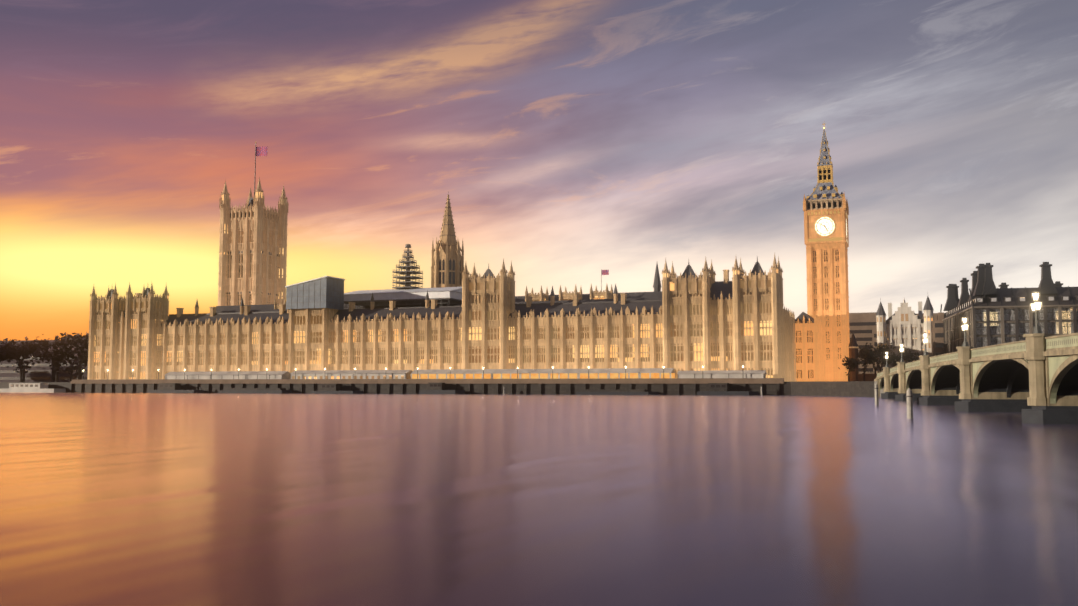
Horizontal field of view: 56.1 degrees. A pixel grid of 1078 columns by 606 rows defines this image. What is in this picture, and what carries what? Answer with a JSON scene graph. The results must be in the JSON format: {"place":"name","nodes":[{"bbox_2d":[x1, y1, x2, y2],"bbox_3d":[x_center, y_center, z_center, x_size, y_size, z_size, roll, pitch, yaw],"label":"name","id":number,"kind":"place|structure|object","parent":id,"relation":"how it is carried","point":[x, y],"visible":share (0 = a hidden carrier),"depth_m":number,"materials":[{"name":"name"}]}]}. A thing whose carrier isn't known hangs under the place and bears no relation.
{"place":"outdoors","nodes":[
{"label":"outdoors","id":0,"kind":"place"},
{"bbox_2d":[0,378,884,396],"bbox_3d":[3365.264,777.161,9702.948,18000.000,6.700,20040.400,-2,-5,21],"label":"embankment wall","id":1,"kind":"structure","parent":0,"point":[693,386],"depth_m":329.75,"materials":[{"name":"stone"}]},
{"bbox_2d":[0,347,7,364],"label":"garden tree","id":2,"kind":"object","parent":1,"relation":"on","point":[3,359],"visible":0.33,"depth_m":497.91,"materials":[{"name":"brown plant"}]},
{"bbox_2d":[0,336,43,381],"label":"garden tree","id":3,"kind":"object","parent":1,"relation":"on","point":[24,350],"visible":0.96,"depth_m":468.36,"materials":[{"name":"brown plant"}]},
{"bbox_2d":[0,334,52,381],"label":"garden tree","id":4,"kind":"object","parent":1,"relation":"on","point":[41,344],"visible":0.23,"depth_m":482.99,"materials":[{"name":"brown plant"}]},
{"bbox_2d":[32,339,70,381],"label":"garden tree","id":5,"kind":"object","parent":1,"relation":"on","point":[47,354],"visible":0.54,"depth_m":462.90,"materials":[{"name":"brown plant"}]},
{"bbox_2d":[47,332,79,381],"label":"garden tree","id":6,"kind":"object","parent":1,"relation":"on","point":[61,346],"visible":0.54,"depth_m":458.00,"materials":[{"name":"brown plant"}]},
{"bbox_2d":[61,332,88,379],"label":"garden tree","id":7,"kind":"object","parent":1,"relation":"on","point":[79,342],"visible":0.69,"depth_m":440.46,"materials":[{"name":"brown plant"}]},
{"bbox_2d":[70,348,87,379],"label":"garden tree","id":8,"kind":"object","parent":1,"relation":"on","point":[76,372],"visible":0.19,"depth_m":451.63,"materials":[{"name":"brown plant"}]},
{"bbox_2d":[217,142,288,305],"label":"tower","id":9,"kind":"structure","parent":1,"relation":"on","point":[252,252],"depth_m":475.19,"materials":[{"name":"stone"}]},
{"bbox_2d":[0,368,766,392],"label":"terrace marquees","id":10,"kind":"object","parent":1,"relation":"on","point":[612,373],"visible":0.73,"depth_m":338.40,"materials":[{"name":"fabric"}]},
{"bbox_2d":[83,365,758,394],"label":"terrace lamps","id":11,"kind":"object","parent":1,"relation":"on","point":[714,388],"visible":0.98,"depth_m":333.98,"materials":[{"name":"grey metal"}]},
{"bbox_2d":[87,254,796,381],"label":"palace","id":12,"kind":"structure","parent":1,"relation":"on","point":[688,319],"depth_m":344.69,"materials":[{"name":"stone"}]},
{"bbox_2d":[285,244,461,309],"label":"rooftop structures","id":13,"kind":"object","parent":12,"relation":"on","point":[325,292],"visible":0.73,"depth_m":373.19,"materials":[{"name":"metal"}]},
{"bbox_2d":[274,264,876,381],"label":"buildings","id":14,"kind":"structure","parent":12,"relation":"attached to","point":[810,337],"depth_m":352.11,"materials":[{"name":"stone"}]},
{"bbox_2d":[431,195,463,287],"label":"central tower","id":15,"kind":"structure","parent":1,"relation":"on","point":[447,268],"depth_m":419.35,"materials":[{"name":"stone"}]},
{"bbox_2d":[803,124,849,380],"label":"clock tower","id":16,"kind":"structure","parent":1,"relation":"on","point":[826,214],"depth_m":372.59,"materials":[{"name":"stone"}]},
{"bbox_2d":[838,356,860,380],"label":"green tree","id":17,"kind":"object","parent":1,"relation":"on","point":[852,363],"visible":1,"depth_m":340.09,"materials":[{"name":"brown plant"}]},
{"bbox_2d":[857,347,881,380],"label":"green tree","id":18,"kind":"object","parent":1,"relation":"on","point":[867,356],"visible":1,"depth_m":355.09,"materials":[{"name":"brown plant"}]},
{"bbox_2d":[858,343,891,373],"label":"green tree","id":19,"kind":"object","parent":1,"relation":"on","point":[875,369],"visible":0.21,"depth_m":389.94,"materials":[{"name":"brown plant"}]},
{"bbox_2d":[862,341,895,372],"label":"green tree","id":20,"kind":"object","parent":1,"relation":"on","point":[882,349],"visible":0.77,"depth_m":367.32,"materials":[{"name":"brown plant"}]},
{"bbox_2d":[878,351,900,366],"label":"green tree","id":21,"kind":"object","parent":1,"relation":"on","point":[893,357],"visible":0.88,"depth_m":351.60,"materials":[{"name":"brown plant"}]},
{"bbox_2d":[876,296,933,371],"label":"building","id":22,"kind":"structure","parent":1,"relation":"on","point":[905,326],"depth_m":407.72,"materials":[{"name":"white stone"}]},
{"bbox_2d":[896,348,918,361],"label":"green tree","id":23,"kind":"object","parent":1,"relation":"on","point":[907,355],"visible":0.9,"depth_m":379.14,"materials":[{"name":"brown plant"}]},
{"bbox_2d":[0,312,943,381],"bbox_3d":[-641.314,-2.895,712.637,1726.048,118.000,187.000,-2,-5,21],"label":"distant buildings","id":24,"kind":"structure","parent":0,"point":[863,327],"depth_m":479.40,"materials":[{"name":"grey stone"}]},
{"bbox_2d":[0,392,1077,605],"bbox_3d":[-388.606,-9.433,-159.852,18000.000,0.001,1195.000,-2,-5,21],"label":"river water","id":25,"kind":"structure","parent":0,"point":[207,499],"depth_m":28.75,"materials":[{"name":"purple liquid"}]},
{"bbox_2d":[199,383,912,418],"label":"mooring posts","id":26,"kind":"object","parent":25,"relation":"in","point":[909,396],"visible":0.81,"depth_m":97.10,"materials":[{"name":"grey"}]},
{"bbox_2d":[0,0,1077,340],"label":"sky","id":27,"kind":"structure","parent":0,"point":[567,141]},
{"bbox_2d":[940,262,1077,353],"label":"building","id":28,"kind":"structure","parent":0,"point":[991,312],"depth_m":300.38,"materials":[{"name":"grey stone"}]},
{"label":"ground","id":29,"kind":"structure","parent":0,"visible":0},
{"bbox_2d":[874,290,1077,424],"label":"bridge","id":30,"kind":"structure","parent":29,"relation":"on","point":[1033,377],"depth_m":118.60,"materials":[{"name":"stone"}]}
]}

